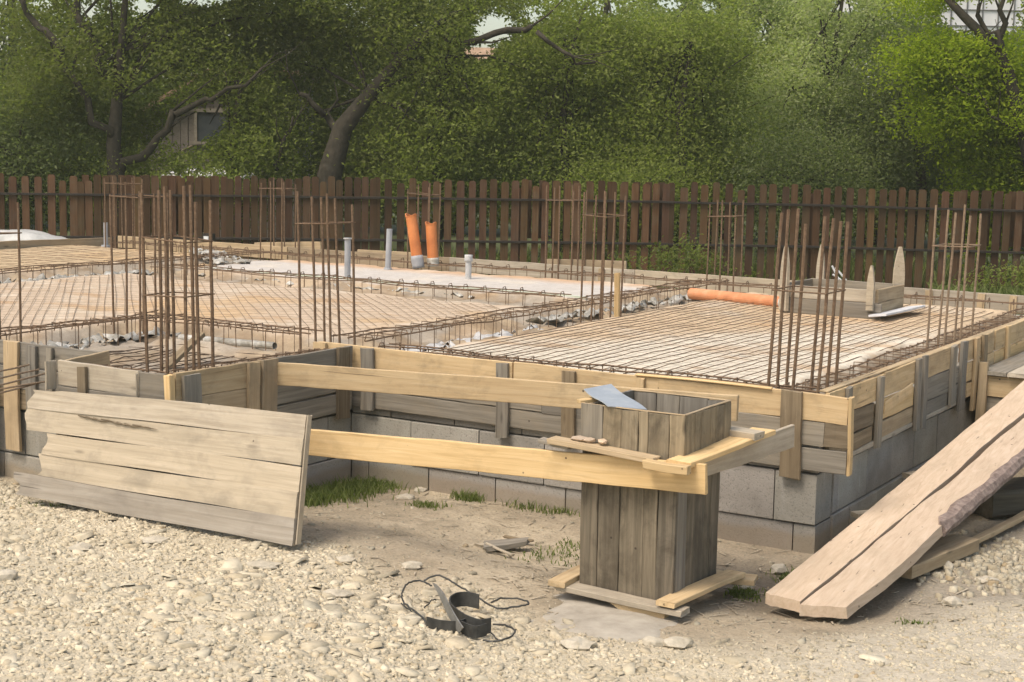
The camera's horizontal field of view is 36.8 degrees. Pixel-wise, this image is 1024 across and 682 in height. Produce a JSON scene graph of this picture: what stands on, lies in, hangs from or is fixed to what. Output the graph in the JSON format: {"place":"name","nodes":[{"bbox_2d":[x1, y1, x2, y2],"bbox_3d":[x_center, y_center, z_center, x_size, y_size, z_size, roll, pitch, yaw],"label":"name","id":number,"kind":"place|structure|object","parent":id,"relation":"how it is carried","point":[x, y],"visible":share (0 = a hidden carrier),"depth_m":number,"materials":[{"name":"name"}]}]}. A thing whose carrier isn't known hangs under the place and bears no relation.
{"place":"outdoors","nodes":[
{"label":"outdoors","id":0,"kind":"place"},
{"bbox_2d":[0,0,834,109],"label":"sky","id":1,"kind":"structure","parent":0,"point":[492,23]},
{"bbox_2d":[0,197,1023,681],"bbox_3d":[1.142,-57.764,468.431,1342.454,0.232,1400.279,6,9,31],"label":"ground","id":2,"kind":"structure","parent":0,"point":[884,615],"depth_m":7.47,"materials":[{"name":"soil"}]},
{"bbox_2d":[0,569,17,580],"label":"stone","id":3,"kind":"object","parent":2,"relation":"on","point":[7,574],"visible":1,"depth_m":7.26,"materials":[{"name":"stone"}]},
{"bbox_2d":[0,229,67,240],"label":"covered heap","id":4,"kind":"object","parent":2,"relation":"on","point":[27,234],"visible":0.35,"depth_m":22.93,"materials":[{"name":"grey plastic"}]},
{"bbox_2d":[0,47,122,235],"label":"dense shrub","id":5,"kind":"object","parent":2,"relation":"on","point":[14,149],"visible":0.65,"depth_m":27.34,"materials":[{"name":"green plant"}]},
{"bbox_2d":[0,0,180,226],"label":"background tree","id":6,"kind":"object","parent":2,"relation":"on","point":[3,47],"visible":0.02,"depth_m":36.03,"materials":[{"name":"green plant"}]},
{"bbox_2d":[17,114,204,240],"bbox_3d":[-7.122,-2.910,28.133,4.224,2.775,3.013,2,7,6],"label":"dense shrub","id":7,"kind":"object","parent":2,"relation":"on","point":[142,170],"visible":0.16,"depth_m":27.66,"materials":[{"name":"green plant"}]},
{"bbox_2d":[141,535,169,543],"bbox_3d":[-1.858,1.033,8.024,0.152,0.028,0.118,1,7,-4],"label":"stone","id":8,"kind":"object","parent":2,"relation":"on","point":[154,539],"visible":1,"depth_m":8.00,"materials":[{"name":"stone"}]},
{"bbox_2d":[13,390,311,545],"bbox_3d":[-1.960,0.642,8.482,2.138,0.670,0.240,6,9,31],"label":"shutter panel","id":9,"kind":"object","parent":2,"relation":"on","point":[266,499],"visible":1,"depth_m":8.38,"materials":[{"name":"grey wood"}]},
{"bbox_2d":[65,0,286,154],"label":"background tree","id":10,"kind":"object","parent":2,"relation":"on","point":[152,75],"visible":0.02,"depth_m":38.63,"materials":[{"name":"green plant"}]},
{"bbox_2d":[0,0,395,235],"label":"broadleaf tree","id":11,"kind":"object","parent":2,"relation":"on","point":[59,56],"visible":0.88,"depth_m":27.38,"materials":[{"name":"green plant"}]},
{"bbox_2d":[138,151,258,205],"bbox_3d":[-5.391,-2.124,26.593,2.172,2.324,1.253,1,7,-2],"label":"blossom shrub","id":12,"kind":"object","parent":2,"relation":"on","point":[207,174],"visible":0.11,"depth_m":26.47,"materials":[{"name":"green plant"}]},
{"bbox_2d":[135,69,319,240],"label":"garden shed","id":13,"kind":"structure","parent":2,"relation":"on","point":[195,128],"depth_m":31.71,"materials":[{"name":"grey wood"}]},
{"bbox_2d":[190,108,245,144],"bbox_3d":[-5.963,-4.405,31.667,1.300,0.740,0.070,1,7,0],"label":"window frame","id":14,"kind":"structure","parent":13,"relation":"in","point":[203,127],"depth_m":31.66,"materials":[{"name":"grey wood"}]},
{"bbox_2d":[136,35,328,256],"bbox_3d":[-4.925,-3.514,27.660,3.760,4.163,3.612,2,7,3],"label":"dense shrub","id":15,"kind":"object","parent":2,"relation":"on","point":[229,147],"visible":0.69,"depth_m":27.37,"materials":[{"name":"green plant"}]},
{"bbox_2d":[172,0,420,226],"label":"background tree","id":16,"kind":"object","parent":2,"relation":"on","point":[349,155],"visible":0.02,"depth_m":36.94,"materials":[{"name":"green plant"}]},
{"bbox_2d":[323,589,354,596],"bbox_3d":[-0.820,1.182,7.240,0.118,0.033,0.111,7,9,38],"label":"stone","id":17,"kind":"object","parent":2,"relation":"on","point":[340,593],"visible":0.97,"depth_m":7.22,"materials":[{"name":"stone"}]},
{"bbox_2d":[214,0,627,249],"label":"broadleaf tree","id":18,"kind":"object","parent":2,"relation":"on","point":[342,132],"visible":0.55,"depth_m":27.68,"materials":[{"name":"green plant"}]},
{"bbox_2d":[322,0,566,256],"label":"broadleaf tree","id":19,"kind":"object","parent":2,"relation":"on","point":[436,143],"visible":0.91,"depth_m":27.10,"materials":[{"name":"green plant"}]},
{"bbox_2d":[308,0,584,232],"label":"background tree","id":20,"kind":"object","parent":2,"relation":"on","point":[381,160],"visible":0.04,"depth_m":36.73,"materials":[{"name":"green plant"}]},
{"bbox_2d":[483,537,529,551],"bbox_3d":[-0.030,1.110,8.422,0.273,0.035,0.149,-4,7,-8],"label":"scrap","id":21,"kind":"object","parent":2,"relation":"on","point":[506,544],"visible":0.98,"depth_m":8.39,"materials":[{"name":"grey concrete"}]},
{"bbox_2d":[0,245,1023,553],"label":"building foundation","id":22,"kind":"object","parent":2,"relation":"on","point":[768,505],"visible":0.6,"depth_m":11.24,"materials":[{"name":"concrete"}]},
{"bbox_2d":[0,202,21,341],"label":"column cage","id":23,"kind":"object","parent":22,"relation":"on","point":[18,232],"depth_m":10.16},
{"bbox_2d":[0,339,101,451],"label":"front formwork","id":24,"kind":"object","parent":22,"relation":"attached to","point":[17,354],"visible":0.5,"depth_m":9.78,"materials":[{"name":"grey wood"}]},
{"bbox_2d":[0,237,109,248],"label":"formwork","id":25,"kind":"object","parent":22,"relation":"attached to","point":[99,242],"visible":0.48,"depth_m":19.57,"materials":[{"name":"beige wood"}]},
{"bbox_2d":[0,269,156,283],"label":"plastic foil","id":26,"kind":"object","parent":22,"relation":"on","point":[42,276],"visible":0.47,"depth_m":15.82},
{"bbox_2d":[0,245,182,268],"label":"rebar mesh","id":27,"kind":"object","parent":22,"relation":"on","point":[117,256],"visible":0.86,"depth_m":18.22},
{"bbox_2d":[0,310,183,348],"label":"beam cage","id":28,"kind":"object","parent":22,"relation":"on","point":[86,322],"visible":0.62,"depth_m":11.02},
{"bbox_2d":[30,326,181,349],"bbox_3d":[-3.054,0.003,11.154,0.318,0.085,1.604,6,9,31],"label":"plastic foil","id":29,"kind":"object","parent":22,"relation":"on","point":[99,338],"visible":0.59,"depth_m":11.31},
{"bbox_2d":[104,176,142,248],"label":"column cage","id":30,"kind":"object","parent":22,"relation":"on","point":[113,183],"depth_m":19.65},
{"bbox_2d":[0,250,269,279],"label":"beam cage","id":31,"kind":"object","parent":22,"relation":"on","point":[132,261],"visible":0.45,"depth_m":16.57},
{"bbox_2d":[109,185,169,341],"bbox_3d":[-2.764,-0.532,11.444,0.302,1.240,0.332,6,9,31],"label":"column cage","id":32,"kind":"object","parent":22,"relation":"on","point":[126,245],"depth_m":11.36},
{"bbox_2d":[140,185,214,373],"bbox_3d":[-1.921,-0.223,8.886,0.352,1.349,0.259,6,9,31],"label":"column cage","id":33,"kind":"object","parent":22,"relation":"on","point":[192,258],"depth_m":8.86,"materials":[{"name":"metal"}]},
{"bbox_2d":[163,332,204,369],"bbox_3d":[-2.196,0.128,9.998,0.070,0.036,0.672,2,32,26],"label":"timber stake","id":34,"kind":"object","parent":22,"relation":"on","point":[179,354],"visible":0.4,"depth_m":10.05,"materials":[{"name":"brown wood"}]},
{"bbox_2d":[109,344,267,371],"bbox_3d":[-2.279,0.190,10.245,1.441,0.169,1.100,6,9,31],"label":"rebar mesh","id":35,"kind":"object","parent":22,"relation":"on","point":[116,353],"visible":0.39,"depth_m":10.37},
{"bbox_2d":[44,345,352,445],"bbox_3d":[-1.875,0.311,9.506,0.953,0.511,1.749,6,9,31],"label":"bay formwork","id":36,"kind":"object","parent":22,"relation":"attached to","point":[252,385],"visible":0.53,"depth_m":9.02,"materials":[{"name":"grey wood"}]},
{"bbox_2d":[277,362,738,420],"bbox_3d":[-0.147,0.274,8.775,2.952,0.144,0.034,4,8,24],"label":"brace board","id":37,"kind":"object","parent":36,"relation":"attached to","point":[511,390],"visible":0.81,"depth_m":8.86,"materials":[{"name":"brown wood"}]},
{"bbox_2d":[189,247,250,263],"bbox_3d":[-3.514,-1.022,18.256,0.447,0.077,2.006,-2,8,-23],"label":"plastic foil","id":38,"kind":"object","parent":22,"relation":"on","point":[239,259],"visible":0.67,"depth_m":17.89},
{"bbox_2d":[178,334,276,348],"bbox_3d":[-2.063,0.004,11.126,0.953,0.076,0.052,6,9,34],"label":"water pipe","id":39,"kind":"object","parent":22,"relation":"on","point":[248,343],"visible":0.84,"depth_m":11.02,"materials":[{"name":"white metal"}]},
{"bbox_2d":[141,314,322,352],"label":"beam cage","id":40,"kind":"object","parent":22,"relation":"on","point":[230,322],"visible":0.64,"depth_m":11.07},
{"bbox_2d":[172,348,328,371],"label":"beam cage","id":41,"kind":"object","parent":22,"relation":"on","point":[263,357],"visible":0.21,"depth_m":9.57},
{"bbox_2d":[0,272,520,336],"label":"rebar mesh","id":42,"kind":"object","parent":22,"relation":"on","point":[124,302],"visible":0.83,"depth_m":13.18,"materials":[{"name":"metal"}]},
{"bbox_2d":[259,178,296,260],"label":"column cage","id":43,"kind":"object","parent":22,"relation":"on","point":[282,188],"depth_m":18.91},
{"bbox_2d":[295,191,355,350],"bbox_3d":[-1.244,-0.371,10.345,0.326,1.261,0.294,6,9,31],"label":"column cage","id":44,"kind":"object","parent":22,"relation":"on","point":[327,222],"depth_m":10.32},
{"bbox_2d":[198,273,473,297],"bbox_3d":[-1.392,-0.533,15.526,4.701,0.066,0.156,6,9,31],"label":"plastic foil","id":45,"kind":"object","parent":22,"relation":"on","point":[399,288],"visible":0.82,"depth_m":15.37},
{"bbox_2d":[343,238,351,276],"bbox_3d":[-1.697,-0.842,15.903,0.087,0.445,0.089,6,9,31],"label":"conduit pipe","id":46,"kind":"object","parent":22,"relation":"on","point":[347,263],"visible":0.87,"depth_m":15.88,"materials":[{"name":"grey plastic"}]},
{"bbox_2d":[150,263,571,304],"bbox_3d":[-1.652,-0.521,15.237,4.955,0.268,0.364,6,9,31],"label":"beam cage","id":47,"kind":"object","parent":22,"relation":"on","point":[418,285],"visible":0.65,"depth_m":14.99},
{"bbox_2d":[384,229,391,269],"bbox_3d":[-1.373,-1.003,17.075,0.096,0.483,0.094,6,9,31],"label":"conduit pipe","id":48,"kind":"object","parent":22,"relation":"on","point":[388,249],"visible":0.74,"depth_m":17.05,"materials":[{"name":"grey plastic"}]},
{"bbox_2d":[207,267,587,299],"bbox_3d":[-1.334,-0.529,15.658,4.777,0.177,0.039,6,9,31],"label":"insulation board","id":49,"kind":"object","parent":22,"relation":"attached to","point":[574,296],"visible":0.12,"depth_m":15.08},
{"bbox_2d":[405,213,424,268],"bbox_3d":[-1.101,-1.132,17.473,0.239,0.629,0.143,4,8,22],"label":"drain pipe","id":50,"kind":"object","parent":22,"relation":"on","point":[417,259],"visible":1,"depth_m":17.42,"materials":[{"name":"orange plastic"}]},
{"bbox_2d":[407,183,440,270],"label":"column cage","id":51,"kind":"object","parent":22,"relation":"on","point":[429,195],"depth_m":17.93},
{"bbox_2d":[425,221,438,266],"bbox_3d":[-0.908,-1.101,17.510,0.176,0.513,0.142,6,9,31],"label":"drain pipe","id":52,"kind":"object","parent":22,"relation":"on","point":[432,244],"visible":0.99,"depth_m":17.46,"materials":[{"name":"orange plastic"}]},
{"bbox_2d":[464,254,472,278],"bbox_3d":[-0.457,-0.763,16.131,0.087,0.280,0.090,6,9,31],"label":"conduit pipe","id":53,"kind":"object","parent":22,"relation":"on","point":[468,259],"visible":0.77,"depth_m":16.11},
{"bbox_2d":[401,324,542,351],"bbox_3d":[-0.352,0.005,11.624,0.326,0.069,2.406,6,9,31],"label":"plastic foil","id":54,"kind":"object","parent":22,"relation":"on","point":[476,336],"visible":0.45,"depth_m":11.82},
{"bbox_2d":[332,278,728,350],"bbox_3d":[0.474,-0.227,13.122,0.374,0.270,6.163,6,9,31],"label":"beam cage","id":55,"kind":"object","parent":22,"relation":"on","point":[529,308],"visible":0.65,"depth_m":12.34,"materials":[{"name":"metal"}]},
{"bbox_2d":[545,185,587,280],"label":"column cage","id":56,"kind":"object","parent":22,"relation":"on","point":[572,209],"depth_m":16.86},
{"bbox_2d":[547,259,626,268],"bbox_3d":[0.821,-0.832,17.021,1.010,0.136,0.031,3,7,33],"label":"loose board","id":57,"kind":"object","parent":56,"relation":"attached to","point":[616,264],"visible":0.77,"depth_m":16.98,"materials":[{"name":"beige wood"}]},
{"bbox_2d":[112,240,1023,315],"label":"beam cage","id":58,"kind":"object","parent":22,"relation":"on","point":[643,277],"visible":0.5,"depth_m":16.75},
{"bbox_2d":[118,236,1023,314],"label":"formwork","id":59,"kind":"object","parent":22,"relation":"attached to","point":[907,290],"visible":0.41,"depth_m":17.05,"materials":[{"name":"beige wood"}]},
{"bbox_2d":[254,242,321,248],"bbox_3d":[-2.793,-1.173,19.183,1.062,0.126,0.031,2,7,31],"label":"loose board","id":60,"kind":"object","parent":59,"relation":"attached to","point":[317,245],"visible":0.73,"depth_m":19.09,"materials":[{"name":"beige wood"}]},
{"bbox_2d":[313,341,853,480],"bbox_3d":[0.268,0.395,9.261,3.671,0.512,0.067,6,9,31],"label":"front formwork","id":61,"kind":"object","parent":22,"relation":"attached to","point":[819,420],"visible":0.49,"depth_m":9.13,"materials":[{"name":"brown wood"}]},
{"bbox_2d":[370,342,821,392],"bbox_3d":[0.408,0.285,9.389,3.015,0.351,0.294,6,9,31],"label":"beam cage","id":62,"kind":"object","parent":22,"relation":"on","point":[512,359],"visible":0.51,"depth_m":9.41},
{"bbox_2d":[580,191,626,322],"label":"column cage","id":63,"kind":"object","parent":22,"relation":"on","point":[602,260],"depth_m":12.92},
{"bbox_2d":[525,294,690,324],"bbox_3d":[1.100,-0.329,14.113,0.258,0.095,3.205,6,9,33],"label":"plastic foil","id":64,"kind":"object","parent":22,"relation":"on","point":[674,299],"visible":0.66,"depth_m":13.66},
{"bbox_2d":[614,273,619,316],"bbox_3d":[0.902,-0.392,13.226,0.054,0.390,0.035,6,9,31],"label":"timber stake","id":65,"kind":"object","parent":22,"relation":"on","point":[616,294],"visible":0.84,"depth_m":13.21,"materials":[{"name":"yellow wood"}]},
{"bbox_2d":[431,294,992,382],"bbox_3d":[1.924,0.004,12.083,2.492,0.228,5.453,6,9,31],"label":"rebar mesh","id":66,"kind":"object","parent":22,"relation":"on","point":[694,312],"visible":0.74,"depth_m":11.40,"materials":[{"name":"metal"}]},
{"bbox_2d":[706,200,744,292],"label":"column cage","id":67,"kind":"object","parent":22,"relation":"on","point":[730,216],"depth_m":15.98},
{"bbox_2d":[687,288,778,306],"bbox_3d":[2.096,-0.398,14.302,0.115,0.122,1.149,-5,10,-42],"label":"drain pipe","id":68,"kind":"object","parent":22,"relation":"on","point":[708,294],"visible":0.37,"depth_m":14.30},
{"bbox_2d":[767,208,849,393],"bbox_3d":[1.667,-0.102,8.674,0.360,1.267,0.332,6,9,31],"label":"column cage","id":69,"kind":"object","parent":22,"relation":"on","point":[818,293],"depth_m":8.64,"materials":[{"name":"metal"}]},
{"bbox_2d":[779,245,904,319],"bbox_3d":[2.940,-0.541,13.585,0.923,0.579,0.890,6,9,31],"label":"opening box","id":70,"kind":"object","parent":22,"relation":"on","point":[870,296],"visible":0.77,"depth_m":13.38,"materials":[{"name":"grey wood"}]},
{"bbox_2d":[868,305,924,316],"bbox_3d":[3.329,-0.259,13.295,0.168,0.027,0.908,-4,3,35],"label":"foam sheet","id":71,"kind":"object","parent":22,"relation":"on","point":[898,310],"visible":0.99,"depth_m":13.19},
{"bbox_2d":[790,306,1023,393],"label":"beam cage","id":72,"kind":"object","parent":22,"relation":"on","point":[926,349],"visible":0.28,"depth_m":10.79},
{"bbox_2d":[819,317,1023,455],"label":"formwork","id":73,"kind":"object","parent":22,"relation":"attached to","point":[938,378],"visible":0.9,"depth_m":9.85,"materials":[{"name":"brown wood"}]},
{"bbox_2d":[925,205,981,361],"bbox_3d":[3.231,-0.382,11.274,0.284,1.224,0.331,6,9,31],"label":"column cage","id":74,"kind":"object","parent":22,"relation":"on","point":[950,272],"depth_m":11.25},
{"bbox_2d":[0,472,1023,681],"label":"gravel","id":75,"kind":"structure","parent":2,"relation":"on","point":[161,614],"depth_m":6.86,"materials":[{"name":"gravel"}]},
{"bbox_2d":[245,560,280,569],"bbox_3d":[-1.222,1.100,7.583,0.160,0.025,0.133,5,8,28],"label":"stone","id":76,"kind":"object","parent":75,"relation":"on","point":[263,564],"visible":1,"depth_m":7.56,"materials":[{"name":"stone"}]},
{"bbox_2d":[400,574,529,641],"bbox_3d":[-0.230,1.210,7.086,0.754,0.109,0.606,6,9,31],"label":"scrap metal","id":77,"kind":"object","parent":75,"relation":"on","point":[466,624],"visible":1,"depth_m":6.90,"materials":[{"name":"black metal"}]},
{"bbox_2d":[559,636,597,650],"bbox_3d":[0.291,1.325,6.752,0.170,0.042,0.110,1,7,2],"label":"stone","id":78,"kind":"object","parent":75,"relation":"on","point":[580,642],"visible":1,"depth_m":6.73,"materials":[{"name":"stone"}]},
{"bbox_2d":[900,534,978,578],"bbox_3d":[2.262,1.154,8.277,0.164,0.072,0.800,8,10,41],"label":"timber offcut","id":79,"kind":"object","parent":75,"relation":"on","point":[951,548],"visible":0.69,"depth_m":8.28,"materials":[{"name":"beige wood"}]},
{"bbox_2d":[972,511,1023,542],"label":"loose board","id":80,"kind":"object","parent":75,"relation":"on","point":[1018,518],"visible":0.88,"depth_m":8.98,"materials":[{"name":"beige wood"}]},
{"bbox_2d":[0,173,1023,290],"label":"wooden fence","id":81,"kind":"object","parent":2,"relation":"on","point":[526,197],"visible":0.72,"depth_m":24.67,"materials":[{"name":"wood"}]},
{"bbox_2d":[0,241,1023,625],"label":"grass","id":82,"kind":"structure","parent":2,"relation":"on","point":[340,491],"depth_m":9.79,"materials":[{"name":"plant"}]},
{"bbox_2d":[607,232,767,276],"bbox_3d":[2.637,-1.271,23.598,2.569,0.797,1.250,2,7,8],"label":"weed clump","id":83,"kind":"object","parent":82,"relation":"on","point":[666,256],"visible":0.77,"depth_m":23.56,"materials":[{"name":"green plant"}]},
{"bbox_2d":[953,251,1023,289],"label":"weed clump","id":84,"kind":"object","parent":82,"relation":"on","point":[1009,277],"visible":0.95,"depth_m":23.95,"materials":[{"name":"green plant"}]},
{"bbox_2d":[449,0,710,256],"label":"broadleaf tree","id":85,"kind":"object","parent":2,"relation":"on","point":[568,104],"visible":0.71,"depth_m":27.50,"materials":[{"name":"green plant"}]},
{"bbox_2d":[530,593,678,641],"bbox_3d":[0.475,1.312,7.273,0.818,0.081,1.183,3,7,11],"label":"concrete footing","id":86,"kind":"object","parent":2,"relation":"on","point":[603,619],"visible":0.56,"depth_m":7.17,"materials":[{"name":"concrete"}]},
{"bbox_2d":[579,389,731,599],"bbox_3d":[0.701,0.754,7.607,0.562,0.927,0.550,6,9,31],"label":"column shutter","id":87,"kind":"object","parent":86,"relation":"on","point":[654,544],"depth_m":7.41,"materials":[{"name":"brown wood"}]},
{"bbox_2d":[584,384,646,409],"bbox_3d":[0.474,0.276,7.547,0.222,0.077,0.383,-2,8,-24],"label":"steel sheet","id":88,"kind":"object","parent":87,"relation":"on","point":[609,395],"visible":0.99,"depth_m":7.52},
{"bbox_2d":[538,424,794,475],"bbox_3d":[0.817,0.509,7.808,0.899,0.188,1.377,6,9,31],"label":"timber collar","id":89,"kind":"object","parent":87,"relation":"attached to","point":[738,446],"visible":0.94,"depth_m":7.45,"materials":[{"name":"beige wood"}]},
{"bbox_2d":[309,429,707,494],"bbox_3d":[-0.126,0.588,7.714,2.397,0.148,0.034,3,7,31],"label":"brace board","id":90,"kind":"object","parent":89,"relation":"attached to","point":[603,469],"visible":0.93,"depth_m":7.65,"materials":[{"name":"yellow wood"}]},
{"bbox_2d":[466,0,745,236],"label":"background tree","id":91,"kind":"object","parent":2,"relation":"on","point":[607,8],"visible":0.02,"depth_m":36.31,"materials":[{"name":"green plant"}]},
{"bbox_2d":[510,131,737,265],"bbox_3d":[1.962,-2.431,26.883,3.834,2.504,3.335,6,9,31],"label":"dense shrub","id":92,"kind":"object","parent":2,"relation":"on","point":[630,177],"visible":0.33,"depth_m":26.68,"materials":[{"name":"green plant"}]},
{"bbox_2d":[239,490,1019,653],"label":"wood splinters","id":93,"kind":"object","parent":2,"relation":"on","point":[733,610],"visible":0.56,"depth_m":7.84,"materials":[{"name":"brown wood"}]},
{"bbox_2d":[548,564,757,618],"bbox_3d":[0.718,1.244,7.653,0.807,0.179,0.788,6,9,31],"label":"timber collar","id":94,"kind":"object","parent":2,"relation":"on","point":[666,606],"visible":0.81,"depth_m":7.41,"materials":[{"name":"brown wood"}]},
{"bbox_2d":[642,636,663,646],"bbox_3d":[0.627,1.327,6.813,0.103,0.038,0.078,-1,8,-16],"label":"stone","id":95,"kind":"object","parent":2,"relation":"on","point":[652,641],"visible":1,"depth_m":6.79,"materials":[{"name":"stone"}]},
{"bbox_2d":[663,636,692,648],"bbox_3d":[0.728,1.329,6.792,0.113,0.043,0.112,-4,9,-36],"label":"stone","id":96,"kind":"object","parent":2,"relation":"on","point":[676,642],"visible":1,"depth_m":6.77,"materials":[{"name":"stone"}]},
{"bbox_2d":[556,0,812,260],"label":"broadleaf tree","id":97,"kind":"object","parent":2,"relation":"on","point":[698,77],"visible":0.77,"depth_m":27.52,"materials":[{"name":"green plant"}]},
{"bbox_2d":[604,0,880,256],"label":"broadleaf tree","id":98,"kind":"object","parent":2,"relation":"on","point":[775,17],"visible":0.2,"depth_m":30.60,"materials":[{"name":"green plant"}]},
{"bbox_2d":[597,0,904,238],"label":"background tree","id":99,"kind":"object","parent":2,"relation":"on","point":[733,211],"visible":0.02,"depth_m":36.88,"materials":[{"name":"green plant"}]},
{"bbox_2d":[687,89,908,272],"bbox_3d":[5.005,-2.792,27.162,4.142,3.264,3.097,0,7,-5],"label":"dense shrub","id":100,"kind":"object","parent":2,"relation":"on","point":[800,180],"visible":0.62,"depth_m":26.96,"materials":[{"name":"green plant"}]},
{"bbox_2d":[711,0,946,252],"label":"broadleaf tree","id":101,"kind":"object","parent":2,"relation":"on","point":[814,82],"visible":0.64,"depth_m":28.88,"materials":[{"name":"green plant"}]},
{"bbox_2d":[734,0,983,243],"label":"background tree","id":102,"kind":"object","parent":2,"relation":"on","point":[876,225],"visible":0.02,"depth_m":35.96,"materials":[{"name":"green plant"}]},
{"bbox_2d":[765,381,1023,611],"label":"ramp plank","id":103,"kind":"object","parent":2,"relation":"on","point":[824,565],"visible":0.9,"depth_m":8.53,"materials":[{"name":"wood"}]},
{"bbox_2d":[777,0,1023,265],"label":"broadleaf tree","id":104,"kind":"object","parent":2,"relation":"on","point":[921,178],"visible":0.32,"depth_m":27.98,"materials":[{"name":"green plant"}]},
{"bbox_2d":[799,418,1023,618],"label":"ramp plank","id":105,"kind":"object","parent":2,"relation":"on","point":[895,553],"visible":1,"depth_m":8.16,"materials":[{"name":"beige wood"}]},
{"bbox_2d":[848,0,1023,267],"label":"maple tree","id":106,"kind":"object","parent":2,"relation":"on","point":[985,62],"visible":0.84,"depth_m":25.79,"materials":[{"name":"green plant"}]},
{"bbox_2d":[941,596,961,606],"bbox_3d":[2.183,1.290,7.647,0.101,0.045,0.083,0,7,-9],"label":"stone","id":107,"kind":"object","parent":2,"relation":"on","point":[952,601],"visible":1,"depth_m":7.62,"materials":[{"name":"stone"}]},
{"bbox_2d":[897,0,1023,243],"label":"background tree","id":108,"kind":"object","parent":2,"relation":"on","point":[938,230],"visible":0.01,"depth_m":35.23,"materials":[{"name":"green plant"}]},
{"bbox_2d":[973,477,1023,518],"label":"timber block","id":109,"kind":"object","parent":2,"relation":"on","point":[1006,499],"depth_m":9.42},
{"bbox_2d":[975,352,1023,420],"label":"side platform","id":110,"kind":"structure","parent":2,"relation":"on","point":[999,381],"depth_m":10.99,"materials":[{"name":"brown wood"}]},
{"bbox_2d":[835,0,1023,101],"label":"panelled building","id":111,"kind":"structure","parent":0,"point":[989,14],"depth_m":58.85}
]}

